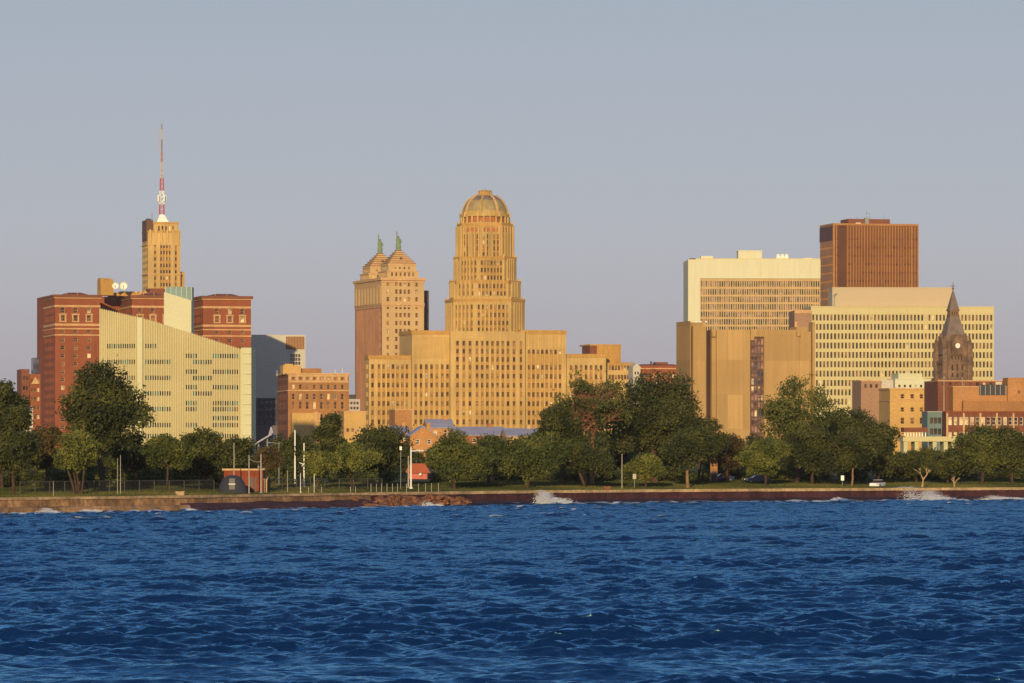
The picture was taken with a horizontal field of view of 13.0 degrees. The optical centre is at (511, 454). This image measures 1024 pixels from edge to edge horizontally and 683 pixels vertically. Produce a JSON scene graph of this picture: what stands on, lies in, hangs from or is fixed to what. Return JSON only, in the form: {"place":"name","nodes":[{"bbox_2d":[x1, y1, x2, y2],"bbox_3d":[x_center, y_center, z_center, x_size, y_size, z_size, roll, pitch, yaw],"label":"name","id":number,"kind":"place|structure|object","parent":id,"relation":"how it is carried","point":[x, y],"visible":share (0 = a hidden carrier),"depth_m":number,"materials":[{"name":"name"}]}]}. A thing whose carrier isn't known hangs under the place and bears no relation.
{"place":"outdoors","nodes":[
{"label":"outdoors","id":0,"kind":"place"},
{"bbox_2d":[3,463,1014,488],"bbox_3d":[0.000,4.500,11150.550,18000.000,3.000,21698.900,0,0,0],"label":"ground","id":1,"kind":"structure","parent":0,"point":[695,469],"depth_m":889.03,"materials":[{"name":"green plant"}]},
{"bbox_2d":[0,378,34,487],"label":"broadleaf tree","id":2,"kind":"object","parent":1,"relation":"on","point":[14,413],"visible":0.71,"depth_m":655.99,"materials":[{"name":"green plant"}]},
{"bbox_2d":[0,426,44,493],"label":"broadleaf tree","id":3,"kind":"object","parent":1,"relation":"on","point":[17,452],"visible":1,"depth_m":627.17,"materials":[{"name":"green plant"}]},
{"bbox_2d":[17,358,39,429],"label":"brick building","id":4,"kind":"structure","parent":1,"relation":"on","point":[28,384],"depth_m":1761.31,"materials":[{"name":"brick"}]},
{"bbox_2d":[14,469,58,487],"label":"shrub","id":5,"kind":"object","parent":1,"relation":"on","point":[26,475],"visible":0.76,"depth_m":668.54,"materials":[{"name":"green plant"}]},
{"bbox_2d":[30,421,63,489],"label":"broadleaf tree","id":6,"kind":"object","parent":1,"relation":"on","point":[48,442],"visible":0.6,"depth_m":651.77,"materials":[{"name":"green plant"}]},
{"bbox_2d":[40,466,88,486],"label":"shrub","id":7,"kind":"object","parent":1,"relation":"on","point":[57,474],"visible":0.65,"depth_m":671.73,"materials":[{"name":"green plant"}]},
{"bbox_2d":[50,426,101,493],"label":"broadleaf tree","id":8,"kind":"object","parent":1,"relation":"on","point":[74,452],"visible":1,"depth_m":635.16,"materials":[{"name":"green plant"}]},
{"bbox_2d":[54,354,155,490],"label":"broadleaf tree","id":9,"kind":"object","parent":1,"relation":"on","point":[102,410],"visible":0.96,"depth_m":656.39,"materials":[{"name":"green plant"}]},
{"bbox_2d":[84,468,130,486],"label":"shrub","id":10,"kind":"object","parent":1,"relation":"on","point":[110,475],"visible":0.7,"depth_m":681.99,"materials":[{"name":"green plant"}]},
{"bbox_2d":[20,480,213,493],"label":"chain link fence","id":11,"kind":"object","parent":1,"relation":"on","point":[94,490],"visible":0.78,"depth_m":650.05,"materials":[{"name":"metal"}]},
{"bbox_2d":[109,432,155,486],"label":"broadleaf tree","id":12,"kind":"object","parent":1,"relation":"on","point":[136,461],"visible":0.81,"depth_m":678.01,"materials":[{"name":"green plant"}]},
{"bbox_2d":[125,473,163,485],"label":"shrub","id":13,"kind":"object","parent":1,"relation":"on","point":[139,476],"visible":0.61,"depth_m":691.15,"materials":[{"name":"green plant"}]},
{"bbox_2d":[37,278,252,448],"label":"hotel building","id":14,"kind":"structure","parent":1,"relation":"on","point":[67,335],"depth_m":1911.21,"materials":[{"name":"red brick"}]},
{"bbox_2d":[125,467,170,485],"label":"shrub","id":15,"kind":"object","parent":1,"relation":"on","point":[156,473],"visible":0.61,"depth_m":696.17,"materials":[{"name":"green plant"}]},
{"bbox_2d":[141,124,183,291],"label":"office tower","id":16,"kind":"structure","parent":1,"relation":"on","point":[161,245],"depth_m":2502.84,"materials":[{"name":"beige stone"}]},
{"bbox_2d":[138,433,196,490],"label":"broadleaf tree","id":17,"kind":"object","parent":1,"relation":"on","point":[170,451],"visible":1,"depth_m":658.87,"materials":[{"name":"green plant"}]},
{"bbox_2d":[99,287,255,456],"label":"office building","id":18,"kind":"structure","parent":1,"relation":"on","point":[182,372],"depth_m":1503.45,"materials":[{"name":"beige concrete"}]},
{"bbox_2d":[130,376,237,437],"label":"window","id":19,"kind":"structure","parent":18,"relation":"in","point":[157,376],"depth_m":1504.36,"materials":[{"name":"grey glass"}]},
{"bbox_2d":[0,492,378,512],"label":"seawall","id":20,"kind":"object","parent":1,"relation":"on","point":[160,502],"visible":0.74,"depth_m":642.74,"materials":[{"name":"concrete"}]},
{"bbox_2d":[169,469,218,483],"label":"shrub","id":21,"kind":"object","parent":1,"relation":"on","point":[178,476],"visible":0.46,"depth_m":711.04,"materials":[{"name":"green plant"}]},
{"bbox_2d":[170,426,235,488],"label":"broadleaf tree","id":22,"kind":"object","parent":1,"relation":"on","point":[213,454],"visible":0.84,"depth_m":677.12,"materials":[{"name":"green plant"}]},
{"bbox_2d":[218,475,246,492],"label":"canopy shelter","id":23,"kind":"object","parent":1,"relation":"on","point":[232,483],"visible":0.94,"depth_m":664.20,"materials":[{"name":"grey fabric"}]},
{"bbox_2d":[221,434,258,468],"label":"broadleaf tree","id":24,"kind":"object","parent":1,"relation":"on","point":[244,449],"visible":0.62,"depth_m":720.89,"materials":[{"name":"green plant"}]},
{"bbox_2d":[222,469,266,491],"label":"pump house","id":25,"kind":"structure","parent":1,"relation":"on","point":[254,479],"depth_m":675.24,"materials":[{"name":"brick"}]},
{"bbox_2d":[255,427,274,478],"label":"park pavilion","id":26,"kind":"structure","parent":1,"relation":"on","point":[269,436],"depth_m":769.14,"materials":[{"name":"grey metal"}]},
{"bbox_2d":[256,398,277,451],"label":"office building","id":27,"kind":"structure","parent":1,"relation":"on","point":[266,414],"depth_m":1985.65,"materials":[{"name":"grey glass"}]},
{"bbox_2d":[253,445,283,489],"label":"broadleaf tree","id":28,"kind":"object","parent":1,"relation":"on","point":[271,458],"visible":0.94,"depth_m":687.95,"materials":[{"name":"green plant"}]},
{"bbox_2d":[257,431,289,453],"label":"background tree","id":29,"kind":"object","parent":1,"relation":"on","point":[282,445],"visible":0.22,"depth_m":817.70,"materials":[{"name":"green plant"}]},
{"bbox_2d":[251,335,305,397],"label":"office building","id":30,"kind":"structure","parent":1,"relation":"on","point":[274,353],"depth_m":2041.07,"materials":[{"name":"grey metal"}]},
{"bbox_2d":[267,464,310,483],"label":"shrub","id":31,"kind":"object","parent":1,"relation":"on","point":[283,472],"visible":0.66,"depth_m":727.94,"materials":[{"name":"green plant"}]},
{"bbox_2d":[284,432,317,483],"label":"broadleaf tree","id":32,"kind":"object","parent":1,"relation":"on","point":[300,441],"visible":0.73,"depth_m":728.29,"materials":[{"name":"green plant"}]},
{"bbox_2d":[276,364,349,443],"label":"brick building","id":33,"kind":"structure","parent":1,"relation":"on","point":[308,398],"depth_m":1802.46,"materials":[{"name":"brick"}]},
{"bbox_2d":[300,449,345,488],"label":"broadleaf tree","id":34,"kind":"object","parent":1,"relation":"on","point":[318,463],"visible":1,"depth_m":699.65,"materials":[{"name":"green plant"}]},
{"bbox_2d":[268,478,381,490],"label":"chain link fence","id":35,"kind":"object","parent":1,"relation":"on","point":[324,483],"visible":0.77,"depth_m":698.88,"materials":[{"name":"metal"}]},
{"bbox_2d":[310,411,347,470],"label":"broadleaf tree","id":36,"kind":"object","parent":1,"relation":"on","point":[326,432],"visible":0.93,"depth_m":767.40,"materials":[{"name":"green plant"}]},
{"bbox_2d":[325,471,349,482],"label":"shrub","id":37,"kind":"object","parent":1,"relation":"on","point":[333,476],"visible":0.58,"depth_m":747.96,"materials":[{"name":"green plant"}]},
{"bbox_2d":[339,411,366,443],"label":"brick building","id":38,"kind":"structure","parent":1,"relation":"on","point":[352,422],"depth_m":1700.76,"materials":[{"name":"brick"}]},
{"bbox_2d":[349,395,359,410],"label":"brick building","id":39,"kind":"structure","parent":1,"relation":"on","point":[354,403],"depth_m":1950.80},
{"bbox_2d":[333,440,383,487],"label":"broadleaf tree","id":40,"kind":"object","parent":1,"relation":"on","point":[356,458],"visible":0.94,"depth_m":707.63,"materials":[{"name":"green plant"}]},
{"bbox_2d":[349,423,418,485],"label":"broadleaf tree","id":41,"kind":"object","parent":1,"relation":"on","point":[386,441],"visible":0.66,"depth_m":730.56,"materials":[{"name":"green plant"}]},
{"bbox_2d":[367,467,407,482],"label":"shrub","id":42,"kind":"object","parent":1,"relation":"on","point":[386,477],"visible":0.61,"depth_m":765.39,"materials":[{"name":"green plant"}]},
{"bbox_2d":[353,231,428,410],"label":"office tower","id":43,"kind":"structure","parent":1,"relation":"on","point":[391,298],"depth_m":2306.24,"materials":[{"name":"beige stone"}]},
{"bbox_2d":[389,409,412,431],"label":"brick building","id":44,"kind":"structure","parent":1,"relation":"on","point":[397,416],"depth_m":1500.95,"materials":[{"name":"brick"}]},
{"bbox_2d":[405,460,430,478],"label":"kiosk","id":45,"kind":"object","parent":1,"relation":"on","point":[420,470],"visible":0.92,"depth_m":816.00,"materials":[{"name":"red paint"}]},
{"bbox_2d":[405,423,438,458],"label":"town house","id":46,"kind":"structure","parent":1,"relation":"on","point":[424,438],"depth_m":1220.55,"materials":[{"name":"orange brick"}]},
{"bbox_2d":[423,416,453,443],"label":"town house","id":47,"kind":"structure","parent":1,"relation":"on","point":[437,426],"depth_m":1331.93,"materials":[{"name":"grey"}]},
{"bbox_2d":[427,471,452,481],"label":"shrub","id":48,"kind":"object","parent":1,"relation":"on","point":[437,478],"visible":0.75,"depth_m":774.78,"materials":[{"name":"green plant"}]},
{"bbox_2d":[426,425,496,488],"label":"broadleaf tree","id":49,"kind":"object","parent":1,"relation":"on","point":[461,458],"visible":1,"depth_m":730.15,"materials":[{"name":"green plant"}]},
{"bbox_2d":[450,423,503,444],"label":"town house","id":50,"kind":"structure","parent":1,"relation":"on","point":[474,433],"depth_m":1263.23,"materials":[{"name":"grey"}]},
{"bbox_2d":[473,432,504,484],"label":"broadleaf tree","id":51,"kind":"object","parent":1,"relation":"on","point":[486,441],"visible":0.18,"depth_m":764.40,"materials":[{"name":"green plant"}]},
{"bbox_2d":[364,190,634,437],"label":"city hall","id":52,"kind":"structure","parent":1,"relation":"on","point":[483,358],"depth_m":2068.28,"materials":[{"name":"stone"}]},
{"bbox_2d":[371,275,628,433],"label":"window","id":53,"kind":"structure","parent":52,"relation":"in","point":[497,342],"depth_m":2066.78,"materials":[{"name":"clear glass"}]},
{"bbox_2d":[490,470,521,480],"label":"shrub","id":54,"kind":"object","parent":1,"relation":"on","point":[513,477],"visible":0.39,"depth_m":793.33,"materials":[{"name":"green plant"}]},
{"bbox_2d":[0,478,1023,497],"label":"grass","id":55,"kind":"structure","parent":1,"relation":"on","point":[495,485],"depth_m":753.29,"materials":[{"name":"green plant"}]},
{"bbox_2d":[500,425,537,442],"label":"town house","id":56,"kind":"structure","parent":1,"relation":"on","point":[510,432],"depth_m":1233.55,"materials":[{"name":"grey metal"}]},
{"bbox_2d":[487,430,573,487],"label":"broadleaf tree","id":57,"kind":"object","parent":1,"relation":"on","point":[530,457],"visible":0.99,"depth_m":745.74,"materials":[{"name":"green plant"}]},
{"bbox_2d":[543,470,572,481],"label":"shrub","id":58,"kind":"object","parent":1,"relation":"on","point":[556,476],"visible":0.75,"depth_m":796.39,"materials":[{"name":"green plant"}]},
{"bbox_2d":[532,399,589,484],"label":"broadleaf tree","id":59,"kind":"object","parent":1,"relation":"on","point":[559,418],"visible":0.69,"depth_m":763.91,"materials":[{"name":"green plant"}]},
{"bbox_2d":[558,441,616,486],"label":"broadleaf tree","id":60,"kind":"object","parent":1,"relation":"on","point":[583,456],"visible":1,"depth_m":753.92,"materials":[{"name":"green plant"}]},
{"bbox_2d":[547,367,636,484],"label":"broadleaf tree","id":61,"kind":"object","parent":1,"relation":"on","point":[594,412],"visible":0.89,"depth_m":780.80,"materials":[{"name":"green plant"}]},
{"bbox_2d":[595,435,634,470],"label":"background tree","id":62,"kind":"object","parent":1,"relation":"on","point":[619,458],"visible":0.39,"depth_m":856.41,"materials":[{"name":"green plant"}]},
{"bbox_2d":[628,364,639,410],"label":"brick building","id":63,"kind":"structure","parent":1,"relation":"on","point":[633,370],"depth_m":1930.49,"materials":[{"name":"white brick"}]},
{"bbox_2d":[623,452,669,487],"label":"broadleaf tree","id":64,"kind":"object","parent":1,"relation":"on","point":[645,466],"visible":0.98,"depth_m":765.69,"materials":[{"name":"green plant"}]},
{"bbox_2d":[624,445,668,465],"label":"background tree","id":65,"kind":"object","parent":1,"relation":"on","point":[636,453],"visible":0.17,"depth_m":849.09,"materials":[{"name":"green plant"}]},
{"bbox_2d":[599,369,706,482],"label":"broadleaf tree","id":66,"kind":"object","parent":1,"relation":"on","point":[656,420],"visible":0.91,"depth_m":801.29,"materials":[{"name":"green plant"}]},
{"bbox_2d":[639,361,675,407],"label":"brick building","id":67,"kind":"structure","parent":1,"relation":"on","point":[665,367],"depth_m":1951.81,"materials":[{"name":"brick"}]},
{"bbox_2d":[658,465,685,481],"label":"shrub","id":68,"kind":"object","parent":1,"relation":"on","point":[675,474],"visible":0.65,"depth_m":816.09,"materials":[{"name":"green plant"}]},
{"bbox_2d":[653,423,719,487],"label":"broadleaf tree","id":69,"kind":"object","parent":1,"relation":"on","point":[679,448],"visible":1,"depth_m":769.83,"materials":[{"name":"green plant"}]},
{"bbox_2d":[370,487,1023,504],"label":"seawall","id":70,"kind":"object","parent":1,"relation":"on","point":[585,496],"visible":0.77,"depth_m":761.91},
{"bbox_2d":[692,413,731,481],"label":"broadleaf tree","id":71,"kind":"object","parent":1,"relation":"on","point":[712,424],"visible":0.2,"depth_m":814.74,"materials":[{"name":"green plant"}]},
{"bbox_2d":[709,452,717,480],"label":"garden shed","id":72,"kind":"structure","parent":1,"relation":"on","point":[713,471],"depth_m":821.90,"materials":[{"name":"orange brick"}]},
{"bbox_2d":[700,460,737,477],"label":"shrub","id":73,"kind":"object","parent":1,"relation":"on","point":[719,470],"visible":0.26,"depth_m":843.51,"materials":[{"name":"green plant"}]},
{"bbox_2d":[707,432,747,480],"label":"broadleaf tree","id":74,"kind":"object","parent":1,"relation":"on","point":[725,456],"visible":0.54,"depth_m":824.98,"materials":[{"name":"green plant"}]},
{"bbox_2d":[676,321,814,440],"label":"courthouse","id":75,"kind":"structure","parent":1,"relation":"on","point":[734,374],"depth_m":1706.10,"materials":[{"name":"beige concrete"}]},
{"bbox_2d":[683,250,819,329],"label":"office building","id":76,"kind":"structure","parent":1,"relation":"on","point":[748,289],"depth_m":2300.78,"materials":[{"name":"concrete"}]},
{"bbox_2d":[701,289,818,329],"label":"window","id":77,"kind":"structure","parent":76,"relation":"in","point":[711,298],"depth_m":2301.16,"materials":[{"name":"brown glass"}]},
{"bbox_2d":[733,435,792,485],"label":"broadleaf tree","id":78,"kind":"object","parent":1,"relation":"on","point":[760,456],"visible":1,"depth_m":785.85,"materials":[{"name":"green plant"}]},
{"bbox_2d":[769,462,791,479],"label":"shrub","id":79,"kind":"object","parent":1,"relation":"on","point":[779,474],"visible":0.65,"depth_m":844.30,"materials":[{"name":"green plant"}]},
{"bbox_2d":[781,463,818,480],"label":"shrub","id":80,"kind":"object","parent":1,"relation":"on","point":[789,470],"visible":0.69,"depth_m":841.64,"materials":[{"name":"green plant"}]},
{"bbox_2d":[754,374,850,482],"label":"broadleaf tree","id":81,"kind":"object","parent":1,"relation":"on","point":[788,415],"visible":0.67,"depth_m":812.84,"materials":[{"name":"green plant"}]},
{"bbox_2d":[781,421,840,483],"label":"broadleaf tree","id":82,"kind":"object","parent":1,"relation":"on","point":[809,443],"visible":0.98,"depth_m":800.22,"materials":[{"name":"green plant"}]},
{"bbox_2d":[819,403,875,480],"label":"broadleaf tree","id":83,"kind":"object","parent":1,"relation":"on","point":[856,417],"visible":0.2,"depth_m":840.58,"materials":[{"name":"green plant"}]},
{"bbox_2d":[836,465,866,480],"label":"shrub","id":84,"kind":"object","parent":1,"relation":"on","point":[858,473],"visible":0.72,"depth_m":841.09,"materials":[{"name":"green plant"}]},
{"bbox_2d":[817,426,888,485],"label":"broadleaf tree","id":85,"kind":"object","parent":1,"relation":"on","point":[853,445],"visible":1,"depth_m":795.76,"materials":[{"name":"green plant"}]},
{"bbox_2d":[819,211,918,305],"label":"office tower","id":86,"kind":"structure","parent":1,"relation":"on","point":[866,252],"depth_m":2505.71,"materials":[{"name":"brown metal"}]},
{"bbox_2d":[822,246,916,299],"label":"window","id":87,"kind":"structure","parent":86,"relation":"in","point":[832,246],"depth_m":2507.05,"materials":[{"name":"brown glass"}]},
{"bbox_2d":[838,418,906,479],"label":"broadleaf tree","id":88,"kind":"object","parent":1,"relation":"on","point":[886,433],"visible":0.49,"depth_m":817.03,"materials":[{"name":"green plant"}]},
{"bbox_2d":[852,380,892,423],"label":"brick building","id":89,"kind":"structure","parent":1,"relation":"on","point":[865,394],"depth_m":1520.74,"materials":[{"name":"pink brick"}]},
{"bbox_2d":[789,287,993,416],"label":"office building","id":90,"kind":"structure","parent":1,"relation":"on","point":[873,333],"depth_m":2002.07,"materials":[{"name":"concrete"}]},
{"bbox_2d":[816,333,991,404],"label":"window","id":91,"kind":"structure","parent":90,"relation":"in","point":[816,333],"depth_m":2002.22,"materials":[{"name":"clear glass"}]},
{"bbox_2d":[878,388,923,454],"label":"brick building","id":92,"kind":"structure","parent":1,"relation":"on","point":[901,407],"depth_m":1450.89,"materials":[{"name":"brick"}]},
{"bbox_2d":[886,373,930,387],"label":"office building","id":93,"kind":"structure","parent":1,"relation":"on","point":[908,380],"depth_m":1561.23,"materials":[{"name":"beige concrete"}]},
{"bbox_2d":[888,444,944,481],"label":"broadleaf tree","id":94,"kind":"object","parent":1,"relation":"on","point":[920,459],"visible":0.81,"depth_m":828.77,"materials":[{"name":"green plant"}]},
{"bbox_2d":[898,428,955,453],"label":"pavilion","id":95,"kind":"structure","parent":1,"relation":"on","point":[945,443],"depth_m":1180.84,"materials":[{"name":"white paint"}]},
{"bbox_2d":[921,411,941,452],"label":"building","id":96,"kind":"structure","parent":1,"relation":"on","point":[932,421],"depth_m":1230.35,"materials":[{"name":"teal metal"}]},
{"bbox_2d":[928,287,972,380],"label":"clock tower","id":97,"kind":"structure","parent":1,"relation":"on","point":[953,353],"depth_m":1895.34,"materials":[{"name":"stone"}]},
{"bbox_2d":[926,446,974,482],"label":"broadleaf tree","id":98,"kind":"object","parent":1,"relation":"on","point":[947,462],"visible":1,"depth_m":821.43,"materials":[{"name":"green plant"}]},
{"bbox_2d":[924,378,1023,410],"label":"brick building","id":99,"kind":"structure","parent":1,"relation":"on","point":[1005,394],"depth_m":1401.79,"materials":[{"name":"brick"}]},
{"bbox_2d":[942,411,1023,447],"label":"brick building","id":100,"kind":"structure","parent":1,"relation":"on","point":[953,422],"depth_m":1251.08,"materials":[{"name":"brick"}]},
{"bbox_2d":[950,422,1021,483],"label":"broadleaf tree","id":101,"kind":"object","parent":1,"relation":"on","point":[976,445],"visible":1,"depth_m":820.70,"materials":[{"name":"green plant"}]},
{"bbox_2d":[977,465,1009,478],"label":"shrub","id":102,"kind":"object","parent":1,"relation":"on","point":[991,475],"visible":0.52,"depth_m":883.10,"materials":[{"name":"green plant"}]},
{"bbox_2d":[983,425,1023,484],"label":"broadleaf tree","id":103,"kind":"object","parent":1,"relation":"on","point":[1015,440],"visible":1,"depth_m":821.22,"materials":[{"name":"green plant"}]},
{"bbox_2d":[0,498,1023,682],"bbox_3d":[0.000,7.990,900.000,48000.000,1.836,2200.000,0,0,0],"label":"water","id":104,"kind":"structure","parent":0,"point":[843,590],"depth_m":255.00,"materials":[{"name":"blue liquid"}]},
{"bbox_2d":[533,490,573,503],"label":"wave splash","id":105,"kind":"object","parent":104,"relation":"on","point":[543,499],"visible":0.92,"depth_m":729.33,"materials":[{"name":"liquid"}]},
{"bbox_2d":[897,486,956,499],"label":"wave splash","id":106,"kind":"object","parent":104,"relation":"on","point":[927,496],"visible":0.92,"depth_m":787.27,"materials":[{"name":"liquid"}]},
{"bbox_2d":[0,0,1023,394],"label":"sky","id":107,"kind":"structure","parent":0,"point":[623,143],"materials":[{"name":"blue"}]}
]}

